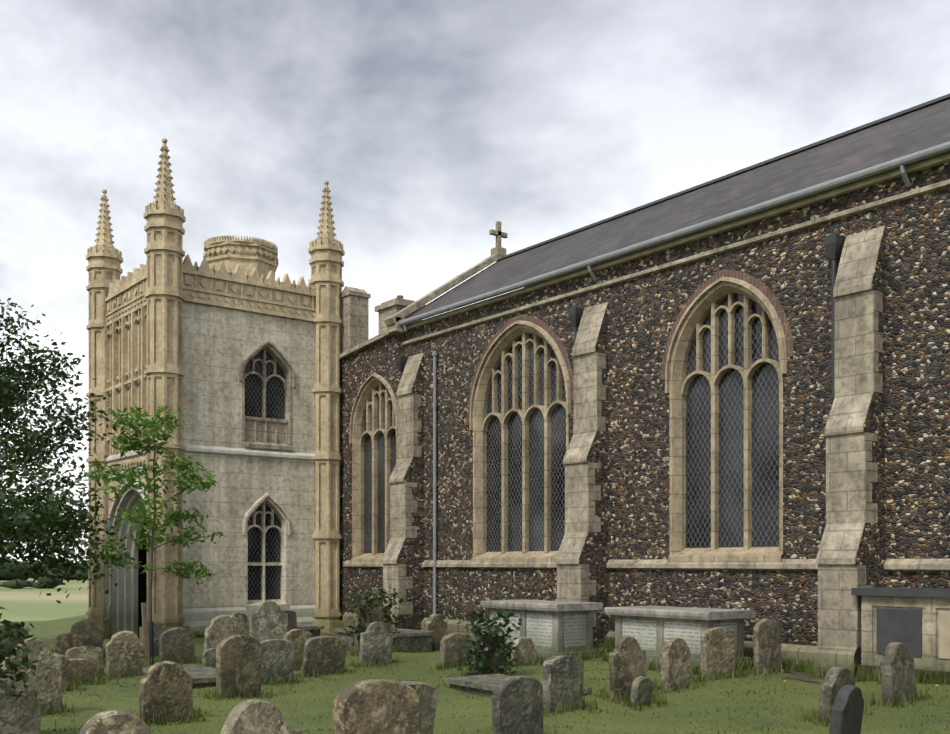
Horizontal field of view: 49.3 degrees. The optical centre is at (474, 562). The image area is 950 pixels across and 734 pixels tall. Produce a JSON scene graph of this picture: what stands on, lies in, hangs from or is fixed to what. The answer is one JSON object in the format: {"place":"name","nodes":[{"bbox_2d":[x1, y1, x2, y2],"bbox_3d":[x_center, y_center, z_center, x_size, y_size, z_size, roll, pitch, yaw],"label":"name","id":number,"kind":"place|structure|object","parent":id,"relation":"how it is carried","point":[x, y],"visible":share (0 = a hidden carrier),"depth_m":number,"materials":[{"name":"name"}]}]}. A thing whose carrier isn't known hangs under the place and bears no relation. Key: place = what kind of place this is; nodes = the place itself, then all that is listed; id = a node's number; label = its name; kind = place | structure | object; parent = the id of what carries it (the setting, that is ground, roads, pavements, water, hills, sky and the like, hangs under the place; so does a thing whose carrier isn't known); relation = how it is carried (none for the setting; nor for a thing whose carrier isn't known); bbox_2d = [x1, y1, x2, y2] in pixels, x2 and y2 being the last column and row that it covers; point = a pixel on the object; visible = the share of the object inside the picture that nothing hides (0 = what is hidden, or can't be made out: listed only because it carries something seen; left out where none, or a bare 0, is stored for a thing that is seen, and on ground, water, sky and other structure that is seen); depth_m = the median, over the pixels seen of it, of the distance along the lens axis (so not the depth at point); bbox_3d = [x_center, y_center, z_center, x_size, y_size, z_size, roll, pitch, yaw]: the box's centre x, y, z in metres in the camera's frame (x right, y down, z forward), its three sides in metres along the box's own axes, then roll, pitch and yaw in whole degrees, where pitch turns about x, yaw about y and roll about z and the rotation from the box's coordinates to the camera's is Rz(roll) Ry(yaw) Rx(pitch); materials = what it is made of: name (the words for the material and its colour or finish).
{"place":"outdoors","nodes":[
{"label":"outdoors","id":0,"kind":"place"},
{"bbox_2d":[0,578,87,621],"bbox_3d":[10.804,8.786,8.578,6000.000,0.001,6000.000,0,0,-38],"label":"ground","id":1,"kind":"structure","parent":0,"point":[27,604],"depth_m":227.79,"materials":[{"name":"green plant"}]},
{"bbox_2d":[0,559,87,588],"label":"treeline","id":2,"kind":"object","parent":1,"relation":"on","point":[12,577],"visible":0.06,"depth_m":502.20,"materials":[{"name":"green plant"}]},
{"bbox_2d":[138,518,146,637],"bbox_3d":[-6.598,0.236,27.208,3.760,4.100,2.800,0,0,-38],"label":"doorway opening","id":3,"kind":"object","parent":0,"point":[142,579],"depth_m":27.27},
{"bbox_2d":[203,235,277,278],"bbox_3d":[-6.543,-7.684,28.968,2.080,2.340,2.080,0,0,-38],"label":"stair turret top","id":4,"kind":"object","parent":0,"point":[250,254],"visible":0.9,"depth_m":28.14,"materials":[{"name":"beige stone"}]},
{"bbox_2d":[0,614,949,733],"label":"churchyard ground","id":5,"kind":"structure","parent":0,"point":[48,632],"depth_m":12.69,"materials":[{"name":"green plant"}]},
{"bbox_2d":[0,622,28,653],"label":"headstone","id":6,"kind":"object","parent":5,"relation":"on","point":[9,643],"visible":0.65,"depth_m":19.36,"materials":[{"name":"stone"}]},
{"bbox_2d":[0,678,40,733],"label":"headstone","id":7,"kind":"object","parent":5,"relation":"on","point":[21,714],"visible":0.94,"depth_m":9.43,"materials":[{"name":"stone"}]},
{"bbox_2d":[0,607,53,718],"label":"bushes","id":8,"kind":"object","parent":5,"relation":"on","point":[14,664],"visible":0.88,"depth_m":9.50,"materials":[{"name":"green plant"}]},
{"bbox_2d":[2,638,61,714],"bbox_3d":[-5.160,1.500,12.069,0.645,1.231,0.158,0,0,-40],"label":"headstone","id":9,"kind":"object","parent":5,"relation":"on","point":[48,690],"visible":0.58,"depth_m":12.09,"materials":[{"name":"stone"}]},
{"bbox_2d":[53,653,70,690],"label":"headstone","id":10,"kind":"object","parent":5,"relation":"on","point":[66,669],"visible":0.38,"depth_m":13.90,"materials":[{"name":"stone"}]},
{"bbox_2d":[0,298,135,602],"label":"tree","id":11,"kind":"object","parent":5,"relation":"on","point":[40,519],"visible":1,"depth_m":19.63,"materials":[{"name":"green plant"}]},
{"bbox_2d":[54,633,85,655],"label":"headstone","id":12,"kind":"object","parent":5,"relation":"on","point":[64,642],"visible":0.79,"depth_m":18.09,"materials":[{"name":"stone"}]},
{"bbox_2d":[69,658,94,685],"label":"headstone","id":13,"kind":"object","parent":5,"relation":"on","point":[82,669],"visible":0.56,"depth_m":15.00,"materials":[{"name":"stone"}]},
{"bbox_2d":[65,646,103,675],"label":"headstone","id":14,"kind":"object","parent":5,"relation":"on","point":[94,654],"visible":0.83,"depth_m":16.62,"materials":[{"name":"stone"}]},
{"bbox_2d":[70,620,103,648],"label":"headstone","id":15,"kind":"object","parent":5,"relation":"on","point":[91,633],"visible":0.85,"depth_m":19.30,"materials":[{"name":"stone"}]},
{"bbox_2d":[82,189,122,638],"bbox_3d":[-9.786,-3.594,27.350,1.035,12.560,1.035,0,0,-38],"label":"corner turret","id":16,"kind":"object","parent":5,"relation":"on","point":[104,258],"visible":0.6,"depth_m":27.03,"materials":[{"name":"stone"}]},
{"bbox_2d":[79,709,150,733],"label":"headstone","id":17,"kind":"object","parent":5,"relation":"on","point":[115,721],"visible":1,"depth_m":5.55,"materials":[{"name":"stone"}]},
{"bbox_2d":[105,630,145,678],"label":"headstone","id":18,"kind":"object","parent":5,"relation":"on","point":[125,651],"visible":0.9,"depth_m":16.43,"materials":[{"name":"stone"}]},
{"bbox_2d":[141,603,149,665],"bbox_3d":[-5.725,1.348,18.001,0.138,1.302,0.070,0,0,-38],"label":"wooden post","id":19,"kind":"object","parent":5,"relation":"on","point":[145,625],"visible":0.64,"depth_m":17.97,"materials":[{"name":"brown wood"}]},
{"bbox_2d":[76,401,224,621],"bbox_3d":[-5.703,-0.492,18.372,2.364,4.791,2.971,0,0,16],"label":"sapling tree","id":20,"kind":"object","parent":5,"relation":"on","point":[138,418],"visible":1,"depth_m":18.28,"materials":[{"name":"green plant"}]},
{"bbox_2d":[148,622,153,663],"bbox_3d":[-5.769,1.428,18.349,0.150,0.750,0.143,0,0,-38],"label":"sapling guard","id":21,"kind":"object","parent":5,"relation":"on","point":[151,637],"visible":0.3,"depth_m":18.30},
{"bbox_2d":[154,622,166,655],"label":"headstone","id":22,"kind":"object","parent":5,"relation":"on","point":[159,628],"visible":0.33,"depth_m":19.70,"materials":[{"name":"stone"}]},
{"bbox_2d":[139,138,189,638],"bbox_3d":[-7.216,-3.594,24.078,1.035,12.560,1.035,0,0,-38],"label":"corner turret","id":23,"kind":"object","parent":5,"relation":"on","point":[164,252],"visible":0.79,"depth_m":23.80,"materials":[{"name":"stone"}]},
{"bbox_2d":[139,661,192,724],"bbox_3d":[-3.483,1.633,11.707,0.626,1.047,0.234,0,0,-38],"label":"headstone","id":24,"kind":"object","parent":5,"relation":"on","point":[166,687],"visible":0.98,"depth_m":11.62,"materials":[{"name":"stone"}]},
{"bbox_2d":[159,628,194,663],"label":"headstone","id":25,"kind":"object","parent":5,"relation":"on","point":[176,644],"visible":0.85,"depth_m":18.24,"materials":[{"name":"stone"}]},
{"bbox_2d":[202,648,215,667],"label":"headstone","id":26,"kind":"object","parent":5,"relation":"on","point":[208,657],"visible":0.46,"depth_m":16.74,"materials":[{"name":"stone"}]},
{"bbox_2d":[204,615,243,650],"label":"headstone","id":27,"kind":"object","parent":5,"relation":"on","point":[219,629],"visible":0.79,"depth_m":17.22,"materials":[{"name":"stone"}]},
{"bbox_2d":[216,635,260,698],"bbox_3d":[-3.062,1.516,13.439,0.171,1.163,0.652,0,0,45],"label":"headstone","id":28,"kind":"object","parent":5,"relation":"on","point":[238,663],"visible":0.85,"depth_m":13.36,"materials":[{"name":"stone"}]},
{"bbox_2d":[230,612,249,635],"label":"headstone","id":29,"kind":"object","parent":5,"relation":"on","point":[242,619],"visible":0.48,"depth_m":19.72,"materials":[{"name":"stone"}]},
{"bbox_2d":[183,301,315,608],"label":"ashlar porch walls","id":30,"kind":"structure","parent":5,"relation":"on","point":[220,344],"depth_m":25.14,"materials":[{"name":"beige stone"}]},
{"bbox_2d":[104,306,146,469],"bbox_3d":[-8.568,-4.244,25.661,0.130,3.780,3.460,0,0,-38],"label":"blind panelling","id":31,"kind":"object","parent":30,"relation":"attached to","point":[125,360],"visible":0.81,"depth_m":25.88,"materials":[{"name":"stone"}]},
{"bbox_2d":[108,317,146,603],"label":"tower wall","id":32,"kind":"structure","parent":30,"relation":"attached to","point":[112,495],"depth_m":26.75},
{"bbox_2d":[105,466,146,638],"bbox_3d":[-8.336,0.136,25.843,0.660,4.900,3.700,0,0,-38],"label":"doorway arch","id":33,"kind":"structure","parent":32,"relation":"in","point":[123,598],"depth_m":26.88,"materials":[{"name":"grey stone"}]},
{"bbox_2d":[105,254,315,326],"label":"porch parapet","id":34,"kind":"structure","parent":30,"relation":"on","point":[222,287],"depth_m":25.43,"materials":[{"name":"beige stone"}]},
{"bbox_2d":[104,444,316,634],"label":"porch mouldings","id":35,"kind":"object","parent":30,"relation":"attached to","point":[198,619],"visible":0.1,"depth_m":25.21,"materials":[{"name":"beige stone"}]},
{"bbox_2d":[245,416,287,444],"bbox_3d":[-5.233,-3.264,25.794,1.250,0.660,0.150,0,0,-38],"label":"panel below window","id":36,"kind":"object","parent":30,"relation":"attached to","point":[265,430],"visible":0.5,"depth_m":25.76,"materials":[{"name":"beige stone"}]},
{"bbox_2d":[242,493,290,609],"bbox_3d":[-5.233,-0.293,25.762,1.330,2.897,0.380,0,0,-38],"label":"window surround","id":37,"kind":"object","parent":30,"relation":"attached to","point":[275,507],"visible":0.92,"depth_m":25.81,"materials":[{"name":"beige stone"}]},
{"bbox_2d":[248,504,280,599],"bbox_3d":[-5.307,-0.256,25.857,1.180,2.783,0.001,0,0,-38],"label":"porch window glass","id":38,"kind":"object","parent":37,"relation":"in","point":[272,554],"depth_m":25.93,"materials":[{"name":"black glass"}]},
{"bbox_2d":[239,339,294,450],"bbox_3d":[-5.218,-4.181,25.775,1.530,2.732,0.380,0,0,-38],"label":"window surround","id":39,"kind":"object","parent":30,"relation":"attached to","point":[271,349],"visible":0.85,"depth_m":25.81,"materials":[{"name":"beige stone"}]},
{"bbox_2d":[245,350,284,419],"bbox_3d":[-5.292,-4.145,25.869,1.380,2.620,0.001,0,0,-38],"label":"porch window glass","id":40,"kind":"object","parent":39,"relation":"in","point":[275,399],"depth_m":25.93,"materials":[{"name":"black glass"}]},
{"bbox_2d":[221,700,301,733],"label":"headstone","id":41,"kind":"object","parent":5,"relation":"on","point":[255,717],"visible":1,"depth_m":5.68,"materials":[{"name":"stone"}]},
{"bbox_2d":[249,600,287,641],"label":"headstone","id":42,"kind":"object","parent":5,"relation":"on","point":[268,619],"visible":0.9,"depth_m":18.27,"materials":[{"name":"stone"}]},
{"bbox_2d":[260,639,294,684],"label":"headstone","id":43,"kind":"object","parent":5,"relation":"on","point":[277,659],"visible":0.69,"depth_m":15.02,"materials":[{"name":"stone"}]},
{"bbox_2d":[281,610,296,630],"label":"headstone","id":44,"kind":"object","parent":5,"relation":"on","point":[292,620],"visible":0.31,"depth_m":20.53,"materials":[{"name":"stone"}]},
{"bbox_2d":[283,629,311,670],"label":"headstone","id":45,"kind":"object","parent":5,"relation":"on","point":[298,638],"visible":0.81,"depth_m":17.27,"materials":[{"name":"stone"}]},
{"bbox_2d":[301,636,346,676],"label":"headstone","id":46,"kind":"object","parent":5,"relation":"on","point":[320,653],"visible":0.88,"depth_m":16.39,"materials":[{"name":"stone"}]},
{"bbox_2d":[308,180,344,633],"bbox_3d":[-3.834,-3.594,26.733,1.035,12.560,1.035,0,0,-38],"label":"corner turret","id":47,"kind":"object","parent":5,"relation":"on","point":[326,251],"visible":0.83,"depth_m":26.41,"materials":[{"name":"stone"}]},
{"bbox_2d":[340,286,370,352],"bbox_3d":[-3.103,-2.404,26.749,0.630,9.380,0.520,0,0,-38],"label":"chimney","id":48,"kind":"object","parent":5,"relation":"on","point":[355,316],"depth_m":26.58,"materials":[{"name":"stone"}]},
{"bbox_2d":[142,623,591,696],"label":"ledger stones","id":49,"kind":"object","parent":5,"relation":"on","point":[419,641],"visible":0.25,"depth_m":15.62,"materials":[{"name":"grey stone"}]},
{"bbox_2d":[354,597,391,654],"bbox_3d":[-1.893,1.334,19.292,0.740,1.390,0.181,0,0,-36],"label":"headstone","id":50,"kind":"object","parent":5,"relation":"on","point":[377,614],"visible":0.4,"depth_m":19.24,"materials":[{"name":"stone"}]},
{"bbox_2d":[359,622,392,666],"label":"headstone","id":51,"kind":"object","parent":5,"relation":"on","point":[376,639],"visible":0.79,"depth_m":17.66,"materials":[{"name":"stone"}]},
{"bbox_2d":[333,679,420,733],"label":"headstone","id":52,"kind":"object","parent":5,"relation":"on","point":[375,706],"visible":1,"depth_m":6.01,"materials":[{"name":"stone"}]},
{"bbox_2d":[382,353,423,629],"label":"buttress","id":53,"kind":"structure","parent":5,"relation":"on","point":[402,562],"depth_m":23.71,"materials":[{"name":"stone"}]},
{"bbox_2d":[401,681,437,733],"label":"headstone","id":54,"kind":"object","parent":5,"relation":"on","point":[427,694],"visible":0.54,"depth_m":9.30,"materials":[{"name":"stone"}]},
{"bbox_2d":[343,586,522,675],"bbox_3d":[-0.862,1.137,17.430,1.299,1.387,4.950,0,0,-28],"label":"bush","id":55,"kind":"object","parent":5,"relation":"on","point":[480,631],"visible":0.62,"depth_m":15.69,"materials":[{"name":"green plant"}]},
{"bbox_2d":[423,614,446,648],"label":"headstone","id":56,"kind":"object","parent":5,"relation":"on","point":[436,623],"visible":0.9,"depth_m":20.30,"materials":[{"name":"stone"}]},
{"bbox_2d":[439,633,470,668],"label":"headstone","id":57,"kind":"object","parent":5,"relation":"on","point":[452,647],"visible":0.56,"depth_m":17.13,"materials":[{"name":"stone"}]},
{"bbox_2d":[0,625,949,733],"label":"grass tufts","id":58,"kind":"object","parent":5,"relation":"on","point":[809,670],"visible":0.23,"depth_m":13.77,"materials":[{"name":"green plant"}]},
{"bbox_2d":[470,625,504,675],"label":"headstone","id":59,"kind":"object","parent":5,"relation":"on","point":[493,660],"visible":0.42,"depth_m":15.55,"materials":[{"name":"stone"}]},
{"bbox_2d":[55,678,936,729],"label":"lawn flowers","id":60,"kind":"object","parent":5,"relation":"on","point":[324,685],"visible":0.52,"depth_m":12.69,"materials":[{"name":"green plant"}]},
{"bbox_2d":[492,675,542,733],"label":"headstone","id":61,"kind":"object","parent":5,"relation":"on","point":[517,702],"visible":1,"depth_m":9.71,"materials":[{"name":"stone"}]},
{"bbox_2d":[510,637,535,665],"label":"headstone","id":62,"kind":"object","parent":5,"relation":"on","point":[526,649],"visible":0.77,"depth_m":17.07,"materials":[{"name":"stone"}]},
{"bbox_2d":[490,608,598,659],"bbox_3d":[1.147,1.327,18.204,0.960,1.038,1.930,0,0,-38],"label":"chest tomb","id":63,"kind":"object","parent":5,"relation":"on","point":[557,633],"visible":0.33,"depth_m":17.55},
{"bbox_2d":[496,612,585,647],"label":"tomb inscription panels","id":64,"kind":"object","parent":63,"relation":"attached to","point":[539,629],"visible":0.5,"depth_m":17.59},
{"bbox_2d":[480,599,602,611],"bbox_3d":[1.147,0.748,18.204,1.080,0.120,2.030,0,0,-38],"label":"tomb lid","id":65,"kind":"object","parent":63,"relation":"on","point":[541,605],"depth_m":17.68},
{"bbox_2d":[542,655,583,712],"bbox_3d":[1.031,1.582,12.154,0.637,0.977,0.137,0,0,-45],"label":"headstone","id":66,"kind":"object","parent":5,"relation":"on","point":[563,675],"visible":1,"depth_m":12.06,"materials":[{"name":"stone"}]},
{"bbox_2d":[555,302,607,647],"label":"buttress","id":67,"kind":"structure","parent":5,"relation":"on","point":[581,560],"depth_m":19.09,"materials":[{"name":"stone"}]},
{"bbox_2d":[323,633,863,682],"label":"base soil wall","id":68,"kind":"structure","parent":5,"relation":"on","point":[802,676],"depth_m":14.65,"materials":[{"name":"brown soil"}]},
{"bbox_2d":[609,636,646,700],"bbox_3d":[1.944,1.500,13.099,0.623,1.141,0.106,0,0,-36],"label":"headstone","id":69,"kind":"object","parent":5,"relation":"on","point":[627,661],"visible":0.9,"depth_m":13.00,"materials":[{"name":"stone"}]},
{"bbox_2d":[631,676,652,706],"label":"headstone","id":70,"kind":"object","parent":5,"relation":"on","point":[641,690],"visible":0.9,"depth_m":12.69,"materials":[{"name":"stone"}]},
{"bbox_2d":[339,179,949,670],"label":"nave wall dressings","id":71,"kind":"structure","parent":5,"relation":"on","point":[911,565],"depth_m":17.45,"materials":[{"name":"stone"}]},
{"bbox_2d":[349,373,397,562],"bbox_3d":[-2.380,-2.331,25.561,0.380,4.673,2.220,0,0,-38],"label":"window frame","id":72,"kind":"object","parent":71,"relation":"attached to","point":[368,392],"visible":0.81,"depth_m":25.82,"materials":[{"name":"beige stone"}]},
{"bbox_2d":[364,386,395,552],"bbox_3d":[-2.270,-2.301,25.648,0.001,4.574,2.070,0,0,-38],"label":"window glass","id":73,"kind":"object","parent":72,"relation":"in","point":[368,495],"visible":0.2,"depth_m":25.82,"materials":[{"name":"grey glass"}]},
{"bbox_2d":[384,221,507,334],"bbox_3d":[-0.623,-7.029,25.320,3.614,3.230,0.350,0,0,-38],"label":"gable coping cross","id":74,"kind":"object","parent":71,"relation":"on","point":[498,251],"visible":0.88,"depth_m":25.14,"materials":[{"name":"stone"}]},
{"bbox_2d":[469,320,570,562],"bbox_3d":[0.980,-2.478,21.283,0.380,4.968,3.150,0,0,-38],"label":"window frame","id":75,"kind":"object","parent":71,"relation":"attached to","point":[497,353],"visible":0.85,"depth_m":21.56,"materials":[{"name":"beige stone"}]},
{"bbox_2d":[487,333,565,551],"bbox_3d":[1.090,-2.450,21.369,0.001,4.871,3.000,0,0,-38],"label":"window glass","id":76,"kind":"object","parent":75,"relation":"in","point":[536,470],"depth_m":21.30,"materials":[{"name":"grey glass"}]},
{"bbox_2d":[399,141,949,613],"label":"gutter pipes","id":77,"kind":"object","parent":71,"relation":"attached to","point":[859,175],"visible":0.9,"depth_m":17.82,"materials":[{"name":"grey metal"}]},
{"bbox_2d":[665,277,786,561],"bbox_3d":[4.197,-2.371,17.185,0.380,4.713,2.470,0,0,-38],"label":"window frame","id":78,"kind":"object","parent":71,"relation":"attached to","point":[703,305],"visible":0.77,"depth_m":17.44,"materials":[{"name":"beige stone"}]},
{"bbox_2d":[686,294,778,547],"bbox_3d":[4.307,-2.342,17.272,0.001,4.615,2.320,0,0,-38],"label":"window glass","id":79,"kind":"object","parent":78,"relation":"in","point":[765,456],"visible":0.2,"depth_m":17.25,"materials":[{"name":"grey glass"}]},
{"bbox_2d":[340,161,949,645],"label":"flint wall","id":80,"kind":"structure","parent":5,"relation":"on","point":[792,271],"depth_m":17.09,"materials":[{"name":"stone"}]},
{"bbox_2d":[375,298,424,333],"bbox_3d":[-1.845,-5.564,25.536,0.890,1.700,0.940,0,0,-38],"label":"chimney stack","id":81,"kind":"object","parent":80,"relation":"on","point":[387,309],"visible":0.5,"depth_m":25.27,"materials":[{"name":"stone"}]},
{"bbox_2d":[396,356,406,379],"bbox_3d":[-1.729,-3.634,24.344,0.200,2.400,0.200,0,0,-38],"label":"hopper","id":82,"kind":"object","parent":80,"relation":"attached to","point":[401,361],"visible":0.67,"depth_m":24.29,"materials":[{"name":"grey metal"}]},
{"bbox_2d":[468,315,572,418],"bbox_3d":[0.892,-4.101,21.214,0.023,1.958,3.380,0,0,-38],"label":"nave window brick arch","id":83,"kind":"structure","parent":80,"relation":"attached to","point":[547,328],"depth_m":20.81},
{"bbox_2d":[568,307,582,341],"bbox_3d":[1.915,-3.634,19.703,0.200,2.400,0.200,0,0,-38],"label":"hopper","id":84,"kind":"object","parent":80,"relation":"attached to","point":[575,314],"visible":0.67,"depth_m":19.66,"materials":[{"name":"grey metal"}]},
{"bbox_2d":[404,99,949,319],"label":"roof","id":85,"kind":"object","parent":80,"relation":"on","point":[909,133],"depth_m":18.64,"materials":[{"name":"grey tile"}]},
{"bbox_2d":[496,93,949,261],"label":"roof ridge","id":86,"kind":"structure","parent":85,"relation":"on","point":[853,130],"depth_m":20.13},
{"bbox_2d":[406,152,949,329],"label":"eaves fascia","id":87,"kind":"structure","parent":80,"relation":"attached to","point":[873,180],"depth_m":17.18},
{"bbox_2d":[661,269,792,379],"bbox_3d":[4.109,-4.025,17.116,0.023,1.646,2.700,0,0,-38],"label":"nave window brick arch","id":88,"kind":"structure","parent":80,"relation":"in","point":[764,289],"depth_m":16.82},
{"bbox_2d":[824,234,843,398],"bbox_3d":[5.324,-3.634,15.362,0.200,2.400,0.200,0,0,-38],"label":"downpipe","id":89,"kind":"object","parent":80,"relation":"attached to","point":[833,244],"visible":0.92,"depth_m":15.33,"materials":[{"name":"grey metal"}]},
{"bbox_2d":[660,637,691,691],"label":"headstone","id":90,"kind":"object","parent":5,"relation":"on","point":[675,660],"visible":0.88,"depth_m":13.90,"materials":[{"name":"stone"}]},
{"bbox_2d":[609,615,750,671],"bbox_3d":[3.230,1.330,16.490,1.000,0.954,2.060,0,0,-38],"label":"chest tomb","id":91,"kind":"object","parent":5,"relation":"on","point":[660,637],"visible":0.17,"depth_m":16.14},
{"bbox_2d":[623,619,736,653],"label":"tomb inscription panels","id":92,"kind":"object","parent":91,"relation":"attached to","point":[642,633],"visible":0.48,"depth_m":16.09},
{"bbox_2d":[604,606,755,619],"bbox_3d":[3.230,0.793,16.490,1.120,0.120,2.160,0,0,-38],"label":"tomb lid","id":93,"kind":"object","parent":91,"relation":"on","point":[685,612],"depth_m":15.95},
{"bbox_2d":[701,627,734,679],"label":"headstone","id":94,"kind":"object","parent":5,"relation":"on","point":[717,648],"visible":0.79,"depth_m":14.67,"materials":[{"name":"stone"}]},
{"bbox_2d":[753,619,781,673],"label":"headstone","id":95,"kind":"object","parent":5,"relation":"on","point":[767,642],"visible":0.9,"depth_m":15.33,"materials":[{"name":"stone"}]},
{"bbox_2d":[817,666,854,724],"bbox_3d":[4.062,1.651,11.661,0.564,0.962,0.219,0,0,-43],"label":"headstone","id":96,"kind":"object","parent":5,"relation":"on","point":[835,680],"visible":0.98,"depth_m":11.50,"materials":[{"name":"stone"}]},
{"bbox_2d":[829,685,863,733],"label":"headstone","id":97,"kind":"object","parent":5,"relation":"on","point":[847,711],"visible":1,"depth_m":8.84,"materials":[{"name":"grey stone"}]},
{"bbox_2d":[815,226,884,676],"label":"buttress","id":98,"kind":"structure","parent":5,"relation":"on","point":[851,553],"depth_m":14.75,"materials":[{"name":"stone"}]},
{"bbox_2d":[880,642,915,705],"bbox_3d":[5.052,1.492,12.328,0.632,1.090,0.172,0,0,-38],"label":"headstone","id":99,"kind":"object","parent":5,"relation":"on","point":[897,669],"visible":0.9,"depth_m":12.21,"materials":[{"name":"stone"}]},
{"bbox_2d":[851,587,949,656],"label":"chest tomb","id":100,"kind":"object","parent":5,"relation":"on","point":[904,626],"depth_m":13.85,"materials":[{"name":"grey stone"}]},
{"bbox_2d":[858,664,949,680],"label":"wall tomb brick base","id":101,"kind":"object","parent":5,"relation":"on","point":[874,667],"visible":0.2,"depth_m":14.07,"materials":[{"name":"brick"}]},
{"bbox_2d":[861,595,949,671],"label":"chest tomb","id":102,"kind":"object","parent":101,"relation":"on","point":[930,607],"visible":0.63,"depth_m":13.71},
{"bbox_2d":[939,610,949,658],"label":"tomb panel","id":103,"kind":"object","parent":102,"relation":"attached to","point":[944,634],"visible":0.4,"depth_m":13.39,"materials":[{"name":"beige stone"}]},
{"bbox_2d":[0,0,949,562],"label":"sky","id":104,"kind":"structure","parent":0,"point":[429,125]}
]}

